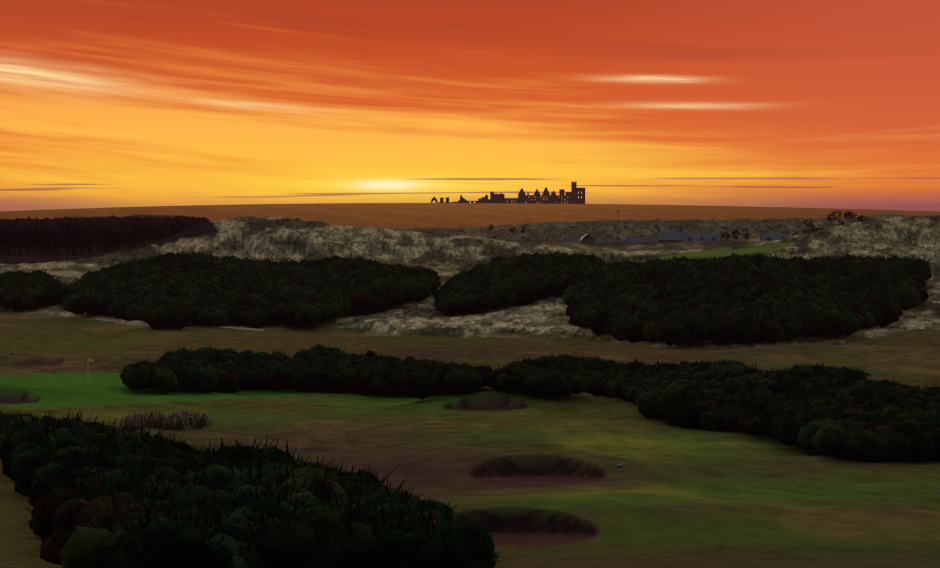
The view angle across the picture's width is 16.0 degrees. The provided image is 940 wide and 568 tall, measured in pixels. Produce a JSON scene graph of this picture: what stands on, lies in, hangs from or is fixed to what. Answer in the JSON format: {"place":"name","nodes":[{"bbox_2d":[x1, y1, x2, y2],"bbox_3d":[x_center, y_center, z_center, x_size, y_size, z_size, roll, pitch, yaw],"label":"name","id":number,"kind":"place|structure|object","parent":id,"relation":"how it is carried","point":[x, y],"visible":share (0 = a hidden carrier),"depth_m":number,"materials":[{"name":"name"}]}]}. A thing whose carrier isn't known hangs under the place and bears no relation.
{"place":"outdoors","nodes":[
{"label":"outdoors","id":0,"kind":"place"},
{"bbox_2d":[0,203,939,567],"bbox_3d":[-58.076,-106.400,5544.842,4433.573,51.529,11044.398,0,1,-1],"label":"ground","id":1,"kind":"structure","parent":0,"point":[536,481],"depth_m":267.87,"materials":[{"name":"green plant"}]},
{"bbox_2d":[0,215,209,255],"bbox_3d":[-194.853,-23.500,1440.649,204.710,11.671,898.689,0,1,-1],"label":"woods","id":2,"kind":"object","parent":1,"relation":"on","point":[49,235],"visible":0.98,"depth_m":1035.97,"materials":[{"name":"green plant"}]},
{"bbox_2d":[118,408,213,431],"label":"marram tufts","id":3,"kind":"object","parent":1,"relation":"on","point":[183,419],"visible":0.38,"depth_m":233.68,"materials":[{"name":"green plant"}]},
{"bbox_2d":[0,408,516,567],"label":"gorse","id":4,"kind":"object","parent":1,"relation":"on","point":[102,495],"visible":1,"depth_m":65.33,"materials":[{"name":"green plant"}]},
{"bbox_2d":[0,248,931,346],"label":"gorse bushes","id":5,"kind":"object","parent":1,"relation":"on","point":[744,299],"visible":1,"depth_m":468.03,"materials":[{"name":"green plant"}]},
{"bbox_2d":[431,182,584,203],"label":"castle ruin","id":6,"kind":"object","parent":1,"relation":"on","point":[571,197],"visible":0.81,"depth_m":3500.15,"materials":[{"name":"stone"}]},
{"bbox_2d":[115,344,939,462],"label":"gorse bushes","id":7,"kind":"object","parent":1,"relation":"on","point":[824,410],"visible":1,"depth_m":254.61,"materials":[{"name":"green plant"}]},
{"bbox_2d":[615,463,624,467],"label":"gull","id":8,"kind":"object","parent":1,"relation":"on","point":[620,465],"visible":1,"depth_m":191.97,"materials":[{"name":"grey"}]},
{"bbox_2d":[527,227,788,242],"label":"buildings","id":9,"kind":"structure","parent":1,"relation":"on","point":[680,235],"depth_m":1303.41,"materials":[{"name":"stone"}]},
{"bbox_2d":[457,210,867,239],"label":"shrubs","id":10,"kind":"object","parent":1,"relation":"on","point":[812,227],"visible":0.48,"depth_m":1454.07,"materials":[{"name":"green plant"}]},
{"bbox_2d":[0,0,939,210],"label":"sky","id":11,"kind":"structure","parent":0,"point":[835,104],"materials":[{"name":"orange"}]}
]}

